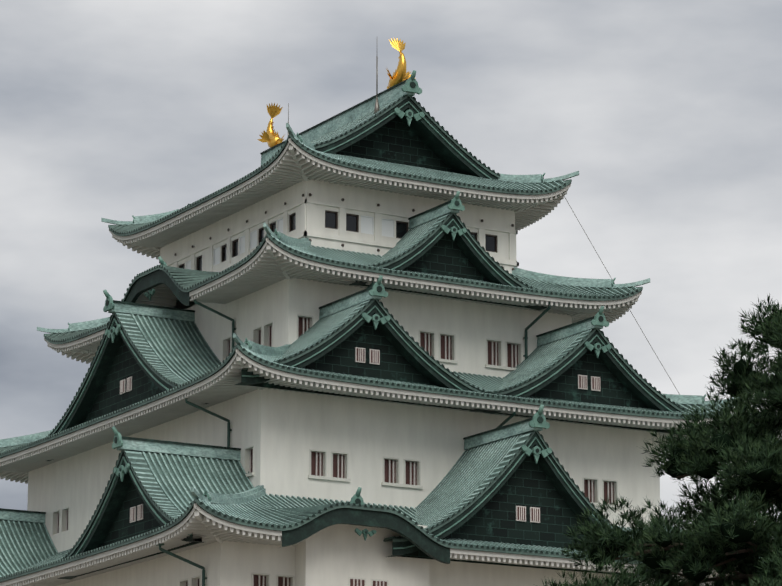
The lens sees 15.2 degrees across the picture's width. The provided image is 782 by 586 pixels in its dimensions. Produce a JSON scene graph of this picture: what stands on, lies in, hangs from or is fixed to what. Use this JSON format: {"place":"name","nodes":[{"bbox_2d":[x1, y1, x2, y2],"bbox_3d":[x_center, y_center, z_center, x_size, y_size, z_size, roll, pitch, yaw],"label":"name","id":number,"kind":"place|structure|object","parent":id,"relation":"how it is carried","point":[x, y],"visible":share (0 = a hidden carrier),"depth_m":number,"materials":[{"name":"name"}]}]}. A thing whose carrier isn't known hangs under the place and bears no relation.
{"place":"outdoors","nodes":[
{"label":"outdoors","id":0,"kind":"place"},
{"bbox_2d":[144,289,375,540],"bbox_3d":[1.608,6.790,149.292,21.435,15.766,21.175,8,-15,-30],"label":"castle gable carvings","id":1,"kind":"object","parent":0,"point":[357,530],"visible":0.62,"depth_m":134.21,"materials":[{"name":"green metal"}]},
{"bbox_2d":[56,317,613,585],"bbox_3d":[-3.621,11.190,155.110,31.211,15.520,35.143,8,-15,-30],"label":"castle window bars","id":2,"kind":"object","parent":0,"point":[128,388],"visible":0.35,"depth_m":144.16,"materials":[{"name":"wood"}]},
{"bbox_2d":[0,95,733,581],"bbox_3d":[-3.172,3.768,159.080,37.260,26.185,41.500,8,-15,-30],"label":"castle roof tiles","id":3,"kind":"object","parent":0,"point":[186,279],"visible":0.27,"depth_m":147.19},
{"bbox_2d":[0,82,737,576],"bbox_3d":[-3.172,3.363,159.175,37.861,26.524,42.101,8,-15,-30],"label":"castle roof ribs","id":4,"kind":"object","parent":3,"relation":"on","point":[268,352],"visible":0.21,"depth_m":149.59,"materials":[{"name":"green metal"}]},
{"bbox_2d":[0,138,752,585],"bbox_3d":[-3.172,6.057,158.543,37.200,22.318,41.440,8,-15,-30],"label":"castle eaves","id":5,"kind":"object","parent":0,"point":[270,262],"visible":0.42,"depth_m":148.07,"materials":[{"name":"white paint"}]},
{"bbox_2d":[77,116,686,576],"bbox_3d":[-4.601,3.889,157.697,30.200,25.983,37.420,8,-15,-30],"label":"castle gable panels","id":6,"kind":"object","parent":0,"point":[527,484],"visible":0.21,"depth_m":143.28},
{"bbox_2d":[59,70,705,554],"bbox_3d":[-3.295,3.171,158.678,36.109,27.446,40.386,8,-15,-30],"label":"castle ornaments","id":7,"kind":"object","parent":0,"point":[417,116],"visible":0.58,"depth_m":147.60},
{"bbox_2d":[0,0,781,529],"label":"sky","id":8,"kind":"structure","parent":0,"point":[667,113],"materials":[{"name":"grey"}]},
{"bbox_2d":[27,178,761,585],"bbox_3d":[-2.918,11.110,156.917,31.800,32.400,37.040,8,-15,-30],"label":"castle walls","id":9,"kind":"structure","parent":0,"point":[283,432],"depth_m":146.76,"materials":[{"name":"white paint"}]},
{"bbox_2d":[186,215,393,268],"bbox_3d":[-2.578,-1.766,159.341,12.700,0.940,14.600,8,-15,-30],"label":"white castle panels","id":10,"kind":"object","parent":9,"relation":"attached to","point":[367,224],"visible":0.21,"depth_m":152.64,"materials":[{"name":"white paint"}]},
{"bbox_2d":[52,314,618,585],"bbox_3d":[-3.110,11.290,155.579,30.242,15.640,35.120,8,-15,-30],"label":"window frame","id":11,"kind":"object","parent":9,"relation":"attached to","point":[324,452],"depth_m":147.84,"materials":[{"name":"wood"}]},
{"bbox_2d":[159,193,514,270],"bbox_3d":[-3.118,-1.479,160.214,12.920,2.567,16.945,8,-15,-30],"label":"castle window frames","id":12,"kind":"structure","parent":9,"relation":"attached to","point":[342,245],"depth_m":153.79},
{"bbox_2d":[181,212,494,270],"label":"window","id":13,"kind":"structure","parent":12,"relation":"in","point":[330,221],"depth_m":152.97,"materials":[{"name":"black glass"}]},
{"bbox_2d":[156,277,550,585],"bbox_3d":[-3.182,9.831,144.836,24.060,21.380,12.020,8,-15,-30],"label":"castle downpipes","id":14,"kind":"object","parent":9,"relation":"attached to","point":[229,429],"visible":0.56,"depth_m":144.85,"materials":[{"name":"black metal"}]},
{"bbox_2d":[541,292,781,585],"bbox_3d":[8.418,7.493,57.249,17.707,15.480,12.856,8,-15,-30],"label":"pine","id":15,"kind":"object","parent":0,"point":[686,519],"depth_m":58.27,"materials":[{"name":"green plant"}]},
{"bbox_3d":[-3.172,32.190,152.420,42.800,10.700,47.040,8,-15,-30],"label":"stone base wall","id":16,"kind":"object","parent":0,"visible":0},
{"bbox_2d":[0,79,728,582],"bbox_3d":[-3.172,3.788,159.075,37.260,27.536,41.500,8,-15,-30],"label":"roof","id":17,"kind":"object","parent":16,"relation":"on","point":[438,145],"visible":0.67,"depth_m":145.43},
{"bbox_2d":[257,38,410,147],"bbox_3d":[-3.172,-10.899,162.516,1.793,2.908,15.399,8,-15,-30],"label":"golden fish ornament","id":18,"kind":"object","parent":17,"relation":"on","point":[270,137],"visible":0.9,"depth_m":157.03,"materials":[{"name":"gold metal"}]},
{"bbox_2d":[288,56,679,394],"bbox_3d":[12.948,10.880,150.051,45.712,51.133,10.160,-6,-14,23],"label":"lightning rods","id":19,"kind":"object","parent":17,"relation":"on","point":[376,108],"visible":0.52,"depth_m":155.52,"materials":[{"name":"silver metal"}]}
]}

